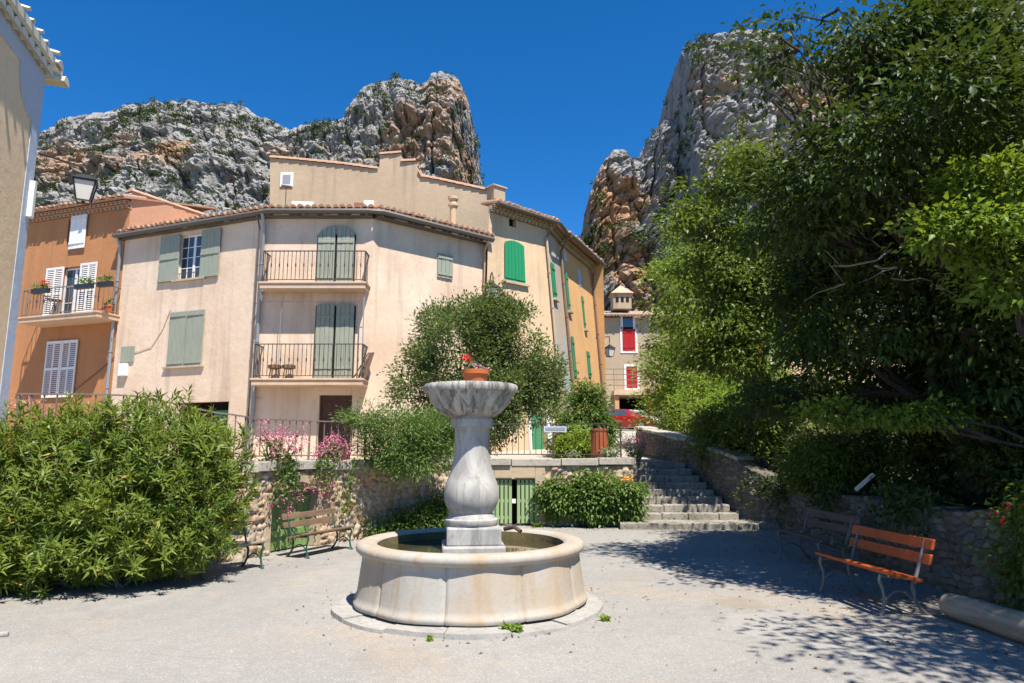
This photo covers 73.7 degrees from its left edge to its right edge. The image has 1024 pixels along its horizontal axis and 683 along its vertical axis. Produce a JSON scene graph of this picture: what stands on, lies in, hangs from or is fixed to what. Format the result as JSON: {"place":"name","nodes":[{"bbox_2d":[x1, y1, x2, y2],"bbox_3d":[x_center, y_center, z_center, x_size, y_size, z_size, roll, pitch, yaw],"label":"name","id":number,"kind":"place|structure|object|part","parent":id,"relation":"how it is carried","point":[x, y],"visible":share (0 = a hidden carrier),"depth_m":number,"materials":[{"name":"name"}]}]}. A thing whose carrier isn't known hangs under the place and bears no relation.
{"place":"outdoors","nodes":[
{"label":"outdoors","id":0,"kind":"place"},
{"bbox_2d":[0,0,68,425],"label":"beige house","id":1,"kind":"structure","parent":0,"point":[30,64],"depth_m":10.44,"materials":[{"name":"paint"}]},
{"bbox_2d":[38,152,98,204],"bbox_3d":[-7.136,-2.645,10.900,1.151,0.938,0.489,0,-9,0],"label":"wall lantern","id":2,"kind":"object","parent":1,"relation":"attached to","point":[85,185],"depth_m":10.79,"materials":[{"name":"black metal"}]},
{"bbox_2d":[34,71,482,213],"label":"cliff","id":3,"kind":"structure","parent":0,"point":[406,115],"depth_m":311.96,"materials":[{"name":"stone"}]},
{"bbox_2d":[56,459,670,463],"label":"terrace","id":4,"kind":"structure","parent":0,"point":[640,461],"depth_m":18.02,"materials":[{"name":"concrete"}]},
{"bbox_2d":[6,188,228,454],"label":"orange house","id":5,"kind":"structure","parent":4,"relation":"on","point":[64,348],"depth_m":24.69,"materials":[{"name":"paint"}]},
{"bbox_2d":[31,279,52,294],"bbox_3d":[-16.471,-1.930,23.889,0.897,0.508,0.347,-3,-10,19],"label":"flower box","id":6,"kind":"object","parent":5,"relation":"attached to","point":[42,289],"visible":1,"depth_m":23.80,"materials":[{"name":"black metal"}]},
{"bbox_2d":[48,298,62,314],"bbox_3d":[-16.468,-1.135,24.534,0.500,0.740,0.500,0,-9,0],"label":"balcony table","id":7,"kind":"object","parent":5,"relation":"on","point":[54,303],"visible":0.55,"depth_m":24.54,"materials":[{"name":"metal"}]},
{"bbox_2d":[61,267,85,313],"bbox_3d":[-15.904,-1.716,24.851,1.084,1.977,0.419,0,-9,0],"label":"window","id":8,"kind":"structure","parent":5,"relation":"in","point":[70,275],"depth_m":24.95,"materials":[{"name":"white paint"}]},
{"bbox_2d":[74,276,94,289],"bbox_3d":[-14.493,-2.010,23.199,0.864,0.450,0.318,-3,-10,20],"label":"flower box","id":9,"kind":"object","parent":5,"relation":"attached to","point":[89,284],"visible":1,"depth_m":23.12,"materials":[{"name":"black metal"}]},
{"bbox_2d":[96,273,115,287],"bbox_3d":[-13.618,-2.072,22.903,0.690,0.479,0.375,-4,-10,22],"label":"flower box","id":10,"kind":"object","parent":5,"relation":"attached to","point":[102,283],"visible":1,"depth_m":22.83,"materials":[{"name":"black metal"}]},
{"bbox_2d":[101,298,118,313],"bbox_3d":[-13.916,-1.237,23.567,0.548,0.628,0.434,-7,-11,38],"label":"flower pot","id":11,"kind":"object","parent":5,"relation":"on","point":[105,307],"visible":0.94,"depth_m":23.52,"materials":[{"name":"ceramic"}]},
{"bbox_2d":[103,185,494,459],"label":"peach house","id":12,"kind":"structure","parent":4,"relation":"on","point":[230,306],"depth_m":21.84,"materials":[{"name":"paint"}]},
{"bbox_2d":[179,234,201,278],"bbox_3d":[-10.666,-2.838,22.970,1.203,1.553,0.515,0,-9,0],"label":"window","id":13,"kind":"structure","parent":12,"relation":"in","point":[190,245],"depth_m":23.05,"materials":[{"name":"white paint"}]},
{"bbox_2d":[214,410,227,448],"bbox_3d":[-9.143,3.121,21.740,0.946,1.859,0.050,-4,-10,21],"label":"garage door","id":14,"kind":"structure","parent":12,"relation":"in","point":[223,411],"depth_m":21.88,"materials":[{"name":"green paint"}]},
{"bbox_2d":[268,364,281,377],"bbox_3d":[-7.242,0.936,20.811,0.400,0.472,0.400,0,-9,0],"label":"balcony stool","id":15,"kind":"object","parent":12,"relation":"on","point":[278,367],"visible":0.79,"depth_m":20.71,"materials":[{"name":"wood"}]},
{"bbox_2d":[282,364,295,377],"bbox_3d":[-6.814,0.936,20.811,0.400,0.472,0.400,0,-9,0],"label":"balcony stool","id":16,"kind":"object","parent":12,"relation":"on","point":[291,366],"visible":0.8,"depth_m":20.70,"materials":[{"name":"metal"}]},
{"bbox_2d":[313,306,355,377],"bbox_3d":[-5.519,0.048,21.227,1.245,2.353,0.052,0,-9,0],"label":"door panel","id":17,"kind":"structure","parent":12,"relation":"in","point":[316,306],"depth_m":21.22,"materials":[{"name":"wood"}]},
{"bbox_2d":[318,395,351,459],"bbox_3d":[-5.419,2.634,20.941,0.995,1.971,0.110,0,-9,0],"label":"door","id":18,"kind":"structure","parent":12,"relation":"in","point":[328,403],"depth_m":21.00,"materials":[{"name":"brown wood"}]},
{"bbox_2d":[316,234,355,280],"bbox_3d":[-5.584,-2.568,21.642,1.215,1.695,0.052,0,-9,0],"label":"door panel","id":19,"kind":"structure","parent":12,"relation":"in","point":[336,234],"depth_m":21.63,"materials":[{"name":"wood"}]},
{"bbox_2d":[353,352,373,378],"bbox_3d":[-4.499,0.721,20.771,0.602,0.835,0.292,5,-11,-31],"label":"folded chair","id":20,"kind":"object","parent":12,"relation":"on","point":[368,361],"visible":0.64,"depth_m":20.82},
{"bbox_2d":[269,151,488,230],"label":"roughcast house","id":21,"kind":"structure","parent":12,"relation":"on","point":[395,179],"depth_m":28.98,"materials":[{"name":"beige paint"}]},
{"bbox_2d":[280,173,293,186],"bbox_3d":[-9.571,-6.875,29.005,0.543,0.627,0.061,0,-9,0],"label":"window","id":22,"kind":"structure","parent":21,"relation":"in","point":[285,178],"depth_m":28.98,"materials":[{"name":"white paint"}]},
{"bbox_2d":[376,275,579,457],"bbox_3d":[-0.800,0.882,17.288,5.135,5.166,3.248,0,-9,0],"label":"olive tree","id":23,"kind":"object","parent":4,"relation":"on","point":[488,326],"visible":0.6,"depth_m":16.93,"materials":[{"name":"green plant"}]},
{"bbox_2d":[481,183,572,450],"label":"corner house","id":24,"kind":"structure","parent":4,"relation":"on","point":[523,258],"depth_m":25.45,"materials":[{"name":"beige paint"}]},
{"bbox_2d":[485,272,500,296],"bbox_3d":[-0.770,-1.869,23.548,0.475,1.099,1.055,4,-10,-25],"label":"wall lantern","id":25,"kind":"object","parent":24,"relation":"attached to","point":[493,285],"depth_m":23.18,"materials":[{"name":"black metal"}]},
{"bbox_2d":[531,414,542,449],"bbox_3d":[0.834,3.376,24.334,0.617,1.571,0.176,6,-11,-32],"label":"door","id":26,"kind":"structure","parent":24,"relation":"in","point":[536,443],"depth_m":24.33,"materials":[{"name":"green paint"}]},
{"bbox_2d":[543,418,611,458],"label":"leafy shrub","id":27,"kind":"object","parent":4,"relation":"on","point":[569,442],"visible":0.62,"depth_m":17.27,"materials":[{"name":"green plant"}]},
{"bbox_2d":[540,371,625,456],"bbox_3d":[2.078,2.370,20.475,2.538,3.004,2.116,4,-10,-24],"label":"climbing shrub","id":28,"kind":"object","parent":4,"relation":"on","point":[584,403],"visible":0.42,"depth_m":20.30,"materials":[{"name":"green plant"}]},
{"bbox_2d":[590,422,607,457],"bbox_3d":[2.050,2.370,16.027,0.411,0.950,0.414,-6,-11,34],"label":"litter bin","id":29,"kind":"object","parent":4,"relation":"on","point":[599,437],"visible":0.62,"depth_m":15.87,"materials":[{"name":"brown wood"}]},
{"bbox_2d":[617,431,654,461],"bbox_3d":[3.118,2.693,17.369,0.824,0.828,0.859,7,-11,-37],"label":"valerian","id":30,"kind":"object","parent":4,"relation":"on","point":[637,445],"visible":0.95,"depth_m":17.31,"materials":[{"name":"pink plant"}]},
{"bbox_2d":[18,0,937,237],"label":"sky","id":31,"kind":"structure","parent":0,"point":[552,88],"materials":[{"name":"blue"}]},
{"bbox_2d":[0,524,1023,682],"bbox_3d":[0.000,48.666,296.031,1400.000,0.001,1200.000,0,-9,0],"label":"ground","id":32,"kind":"structure","parent":0,"point":[248,622],"depth_m":6.09,"materials":[{"name":"grey gravel"}]},
{"bbox_2d":[0,631,8,636],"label":"stone","id":33,"kind":"object","parent":32,"relation":"on","point":[4,633],"visible":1,"depth_m":5.92,"materials":[{"name":"white stone"}]},
{"bbox_2d":[0,384,264,599],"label":"oleander bush","id":34,"kind":"object","parent":32,"relation":"on","point":[103,511],"visible":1,"depth_m":7.93,"materials":[{"name":"green plant"}]},
{"bbox_2d":[179,519,268,580],"bbox_3d":[-3.824,2.745,9.056,0.493,0.650,1.183,-5,-10,28],"label":"park bench","id":35,"kind":"object","parent":32,"relation":"on","point":[254,543],"visible":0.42,"depth_m":9.39,"materials":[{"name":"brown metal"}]},
{"bbox_2d":[281,508,354,558],"bbox_3d":[-3.026,3.019,10.780,0.493,0.650,1.277,-4,-10,24],"label":"park bench","id":36,"kind":"object","parent":32,"relation":"on","point":[291,524],"visible":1,"depth_m":10.75,"materials":[{"name":"brown wood"}]},
{"bbox_2d":[1,457,635,575],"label":"retaining wall","id":37,"kind":"structure","parent":32,"relation":"on","point":[517,479],"depth_m":12.59,"materials":[{"name":"stone"}]},
{"bbox_2d":[4,393,54,451],"bbox_3d":[-6.574,1.270,9.448,0.782,1.123,0.700,0,-9,0],"label":"valerian","id":38,"kind":"object","parent":37,"relation":"on","point":[14,404],"visible":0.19,"depth_m":9.45,"materials":[{"name":"pink plant"}]},
{"bbox_2d":[11,393,364,461],"bbox_3d":[-4.454,1.434,10.793,5.482,0.986,1.016,8,-12,-43],"label":"iron railing","id":39,"kind":"object","parent":37,"relation":"on","point":[308,455],"visible":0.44,"depth_m":10.50,"materials":[{"name":"metal"}]},
{"bbox_2d":[245,418,310,463],"bbox_3d":[-3.723,1.599,10.752,0.822,0.853,1.025,-5,-10,30],"label":"valerian","id":40,"kind":"object","parent":37,"relation":"on","point":[278,455],"visible":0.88,"depth_m":10.84,"materials":[{"name":"pink plant"}]},
{"bbox_2d":[263,455,306,518],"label":"hanging plant","id":41,"kind":"object","parent":37,"relation":"hanging from","point":[291,472],"visible":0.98,"depth_m":10.75,"materials":[{"name":"green plant"}]},
{"bbox_2d":[270,483,309,550],"bbox_3d":[-3.679,2.827,11.153,0.070,1.076,1.072,-4,-10,23],"label":"arched door","id":42,"kind":"structure","parent":37,"relation":"in","point":[279,535],"depth_m":11.14,"materials":[{"name":"green paint"}]},
{"bbox_2d":[303,455,340,502],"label":"hanging plant","id":43,"kind":"object","parent":37,"relation":"hanging from","point":[318,479],"visible":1,"depth_m":11.59,"materials":[{"name":"green plant"}]},
{"bbox_2d":[310,430,352,464],"bbox_3d":[-3.174,1.898,12.050,0.764,0.666,0.857,3,-9,-17],"label":"valerian","id":44,"kind":"object","parent":37,"relation":"on","point":[332,451],"visible":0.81,"depth_m":12.01,"materials":[{"name":"pink plant"}]},
{"bbox_2d":[330,457,359,516],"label":"hanging plant","id":45,"kind":"object","parent":37,"relation":"hanging from","point":[350,488],"visible":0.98,"depth_m":12.05,"materials":[{"name":"green plant"}]},
{"bbox_2d":[330,392,454,487],"bbox_3d":[-1.881,1.841,12.738,2.904,1.760,2.121,6,-11,-33],"label":"juniper bush","id":46,"kind":"object","parent":37,"relation":"on","point":[419,441],"visible":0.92,"depth_m":12.43,"materials":[{"name":"green plant"}]},
{"bbox_2d":[364,422,622,458],"bbox_3d":[-0.362,2.128,14.588,5.750,0.806,1.167,4,-10,-22],"label":"iron railing","id":47,"kind":"object","parent":37,"relation":"on","point":[553,454],"visible":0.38,"depth_m":15.04,"materials":[{"name":"metal"}]},
{"bbox_2d":[544,426,566,431],"bbox_3d":[0.954,1.935,15.073,0.500,0.130,0.019,0,-9,-2],"label":"sign","id":48,"kind":"object","parent":47,"relation":"attached to","point":[555,428],"visible":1,"depth_m":15.07,"materials":[{"name":"white metal"}]},
{"bbox_2d":[564,450,580,457],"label":"lavender","id":49,"kind":"object","parent":37,"relation":"on","point":[573,456],"visible":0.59,"depth_m":15.12,"materials":[{"name":"green plant"}]},
{"bbox_2d":[599,446,619,457],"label":"lavender","id":50,"kind":"object","parent":37,"relation":"on","point":[606,452],"visible":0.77,"depth_m":15.06,"materials":[{"name":"green plant"}]},
{"bbox_2d":[358,488,449,537],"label":"leafy shrub","id":51,"kind":"object","parent":32,"relation":"on","point":[434,513],"visible":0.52,"depth_m":12.93,"materials":[{"name":"green plant"}]},
{"bbox_2d":[425,634,434,641],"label":"weed","id":52,"kind":"object","parent":32,"relation":"on","point":[429,638],"visible":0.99,"depth_m":5.79,"materials":[{"name":"green plant"}]},
{"bbox_2d":[331,381,602,639],"bbox_3d":[-0.439,1.650,7.400,2.791,2.363,2.866,0,-9,0],"label":"fountain","id":53,"kind":"object","parent":32,"relation":"on","point":[472,570],"visible":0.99,"depth_m":6.48,"materials":[{"name":"stone"}]},
{"bbox_2d":[459,353,490,380],"bbox_3d":[-0.409,0.324,7.571,0.311,0.396,0.311,8,-12,-40],"label":"flower pot","id":54,"kind":"object","parent":53,"relation":"on","point":[471,373],"visible":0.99,"depth_m":7.47,"materials":[{"name":"ceramic"}]},
{"bbox_2d":[498,620,523,632],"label":"weed","id":55,"kind":"object","parent":32,"relation":"on","point":[510,627],"visible":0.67,"depth_m":5.98,"materials":[{"name":"green plant"}]},
{"bbox_2d":[531,521,544,526],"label":"weed","id":56,"kind":"object","parent":32,"relation":"on","point":[535,524],"visible":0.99,"depth_m":14.30,"materials":[{"name":"green plant"}]},
{"bbox_2d":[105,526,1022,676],"bbox_3d":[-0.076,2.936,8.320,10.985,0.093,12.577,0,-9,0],"label":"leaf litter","id":57,"kind":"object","parent":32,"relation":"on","point":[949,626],"visible":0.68,"depth_m":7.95,"materials":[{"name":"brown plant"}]},
{"bbox_2d":[527,467,657,527],"bbox_3d":[1.685,3.327,14.460,2.713,1.360,1.263,0,-9,0],"label":"flower bush","id":58,"kind":"object","parent":32,"relation":"on","point":[579,501],"visible":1,"depth_m":14.27,"materials":[{"name":"green plant"}]},
{"bbox_2d":[621,476,632,483],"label":"lily","id":59,"kind":"object","parent":58,"relation":"attached to","point":[630,478],"visible":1,"depth_m":14.12,"materials":[{"name":"orange plant"}]},
{"bbox_2d":[597,613,611,621],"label":"weed","id":60,"kind":"object","parent":32,"relation":"on","point":[603,617],"visible":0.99,"depth_m":6.46,"materials":[{"name":"green plant"}]},
{"bbox_2d":[619,462,778,529],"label":"stone staircase","id":61,"kind":"structure","parent":32,"relation":"on","point":[685,499],"depth_m":14.91,"materials":[{"name":"grey stone"}]},
{"bbox_2d":[775,508,859,573],"bbox_3d":[4.257,2.789,9.635,0.576,0.748,1.488,0,-9,-3],"label":"park bench","id":62,"kind":"object","parent":32,"relation":"on","point":[844,529],"visible":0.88,"depth_m":9.56,"materials":[{"name":"brown wood"}]},
{"bbox_2d":[635,426,1023,610],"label":"garden wall","id":63,"kind":"structure","parent":32,"relation":"on","point":[949,569],"depth_m":9.70,"materials":[{"name":"grey stone"}]},
{"bbox_2d":[673,435,727,472],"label":"wall creeper","id":64,"kind":"object","parent":63,"relation":"attached to","point":[700,456],"depth_m":16.08,"materials":[{"name":"green plant"}]},
{"bbox_2d":[722,472,791,520],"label":"wall creeper","id":65,"kind":"object","parent":63,"relation":"attached to","point":[769,486],"depth_m":13.89,"materials":[{"name":"green plant"}]},
{"bbox_2d":[801,475,868,530],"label":"wall creeper","id":66,"kind":"object","parent":63,"relation":"attached to","point":[825,495],"depth_m":11.06,"materials":[{"name":"green plant"}]},
{"bbox_2d":[854,473,882,494],"bbox_3d":[5.256,2.095,10.056,0.424,0.318,0.135,0,-9,0],"label":"tilted board","id":67,"kind":"object","parent":63,"relation":"on","point":[867,479],"visible":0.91,"depth_m":10.01,"materials":[{"name":"metal"}]},
{"bbox_2d":[861,475,961,548],"bbox_3d":[4.956,2.128,8.666,0.670,0.910,2.193,0,-9,3],"label":"wall creeper","id":68,"kind":"object","parent":63,"relation":"attached to","point":[927,499],"depth_m":8.37,"materials":[{"name":"green plant"}]},
{"bbox_2d":[815,525,935,615],"bbox_3d":[3.817,2.418,7.294,0.576,0.748,1.395,1,-9,-4],"label":"park bench","id":69,"kind":"object","parent":32,"relation":"on","point":[921,557],"visible":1,"depth_m":7.13,"materials":[{"name":"orange wood"}]},
{"bbox_2d":[939,593,1023,642],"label":"log","id":70,"kind":"object","parent":32,"relation":"on","point":[1005,622],"visible":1,"depth_m":6.05,"materials":[{"name":"grey wood"}]},
{"bbox_2d":[958,479,1023,610],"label":"rose bush","id":71,"kind":"object","parent":32,"relation":"on","point":[1013,570],"visible":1,"depth_m":6.33,"materials":[{"name":"green plant"}]},
{"bbox_2d":[453,428,667,460],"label":"street","id":72,"kind":"structure","parent":0,"point":[628,431],"depth_m":21.94,"materials":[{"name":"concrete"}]},
{"bbox_2d":[558,231,606,419],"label":"apricot house","id":73,"kind":"structure","parent":72,"relation":"on","point":[582,264],"depth_m":29.94,"materials":[{"name":"paint"}]},
{"bbox_2d":[563,248,566,261],"bbox_3d":[2.236,-3.765,28.869,0.091,0.758,0.330,-4,-10,23],"label":"boarded window","id":74,"kind":"structure","parent":73,"relation":"in","point":[564,250],"depth_m":28.81,"materials":[{"name":"blue paint"}]},
{"bbox_2d":[577,268,581,286],"bbox_3d":[2.995,-2.846,30.348,0.091,0.796,0.366,-4,-10,23],"label":"boarded window","id":75,"kind":"structure","parent":73,"relation":"in","point":[578,270],"depth_m":30.30,"materials":[{"name":"blue paint"}]},
{"bbox_2d":[605,336,614,357],"bbox_3d":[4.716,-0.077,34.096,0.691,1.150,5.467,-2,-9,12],"label":"wall lantern","id":76,"kind":"object","parent":73,"relation":"attached to","point":[609,350],"depth_m":36.26,"materials":[{"name":"white glass"}]},
{"bbox_2d":[607,409,654,427],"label":"parked car","id":77,"kind":"object","parent":72,"relation":"on","point":[627,414],"visible":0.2,"depth_m":46.49,"materials":[{"name":"red paint"}]},
{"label":"side window","id":78,"kind":"part","parent":77,"relation":"part of","materials":[{"name":"grey glass"}]},
{"bbox_2d":[615,410,657,428],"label":"parked car","id":79,"kind":"object","parent":72,"relation":"on","point":[638,411],"visible":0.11,"depth_m":50.49,"materials":[{"name":"silver metal"}]},
{"bbox_2d":[604,285,707,429],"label":"taupe house","id":80,"kind":"structure","parent":72,"relation":"on","point":[623,333],"depth_m":54.60,"materials":[{"name":"paint"}]},
{"bbox_2d":[623,234,804,431],"bbox_3d":[7.778,-0.173,24.892,7.817,8.360,5.308,0,-9,0],"label":"acacia tree","id":81,"kind":"object","parent":72,"relation":"on","point":[668,383],"visible":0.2,"depth_m":24.07,"materials":[{"name":"green plant"}]},
{"bbox_2d":[580,0,1023,352],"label":"cliff","id":82,"kind":"structure","parent":0,"point":[622,187],"depth_m":277.46,"materials":[{"name":"stone"}]},
{"bbox_2d":[676,421,1023,508],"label":"garden soil","id":83,"kind":"structure","parent":0,"point":[774,469],"depth_m":15.42,"materials":[{"name":"brown soil"}]},
{"bbox_2d":[658,363,817,436],"bbox_3d":[6.855,1.972,20.119,5.021,2.741,3.107,0,-9,0],"label":"garden shrub","id":84,"kind":"object","parent":83,"relation":"on","point":[683,423],"visible":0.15,"depth_m":20.20,"materials":[{"name":"green plant"}]},
{"bbox_2d":[680,392,809,464],"bbox_3d":[5.664,2.067,16.252,2.936,2.095,3.693,0,-9,0],"label":"garden shrub","id":85,"kind":"object","parent":83,"relation":"on","point":[728,427],"visible":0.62,"depth_m":15.64,"materials":[{"name":"green plant"}]},
{"bbox_2d":[634,115,874,467],"bbox_3d":[5.624,-1.152,15.894,5.846,8.862,4.270,0,-9,0],"label":"cherry tree","id":86,"kind":"object","parent":83,"relation":"on","point":[721,281],"visible":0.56,"depth_m":15.37,"materials":[{"name":"green plant"}]},
{"bbox_2d":[756,417,917,504],"bbox_3d":[5.860,2.171,12.299,2.482,1.836,3.241,0,-9,0],"label":"garden shrub","id":87,"kind":"object","parent":83,"relation":"on","point":[820,455],"visible":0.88,"depth_m":11.60,"materials":[{"name":"green plant"}]},
{"bbox_2d":[759,332,922,419],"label":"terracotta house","id":88,"kind":"structure","parent":83,"relation":"on","point":[814,370],"depth_m":34.69,"materials":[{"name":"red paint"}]},
{"bbox_2d":[697,0,1023,509],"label":"cherry tree","id":89,"kind":"object","parent":83,"relation":"on","point":[926,64],"visible":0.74,"depth_m":8.47,"materials":[{"name":"green plant"}]},
{"bbox_2d":[774,140,1023,447],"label":"maple tree","id":90,"kind":"object","parent":83,"relation":"on","point":[993,244],"visible":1,"depth_m":6.80,"materials":[{"name":"green plant"}]},
{"bbox_2d":[861,395,1017,471],"bbox_3d":[9.095,1.401,12.559,4.723,3.063,4.436,0,-9,0],"label":"garden shrub","id":91,"kind":"object","parent":83,"relation":"on","point":[902,439],"depth_m":13.20,"materials":[{"name":"green plant"}]},
{"bbox_2d":[863,364,1023,507],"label":"garden shrub","id":92,"kind":"object","parent":83,"relation":"on","point":[922,456],"visible":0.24,"depth_m":9.21,"materials":[{"name":"green plant"}]},
{"bbox_2d":[938,366,1023,509],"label":"garden shrub","id":93,"kind":"object","parent":83,"relation":"on","point":[1011,455],"visible":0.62,"depth_m":7.80,"materials":[{"name":"green plant"}]},
{"bbox_2d":[988,5,1023,148],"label":"cherry tree","id":94,"kind":"object","parent":83,"relation":"on","point":[1008,10],"visible":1,"depth_m":5.08,"materials":[{"name":"green plant"}]},
{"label":"hillside","id":95,"kind":"structure","parent":0,"visible":0},
{"bbox_2d":[35,0,1018,387],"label":"scrub","id":96,"kind":"object","parent":95,"relation":"on","point":[589,238],"visible":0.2,"depth_m":307.07,"materials":[{"name":"green plant"}]}
]}

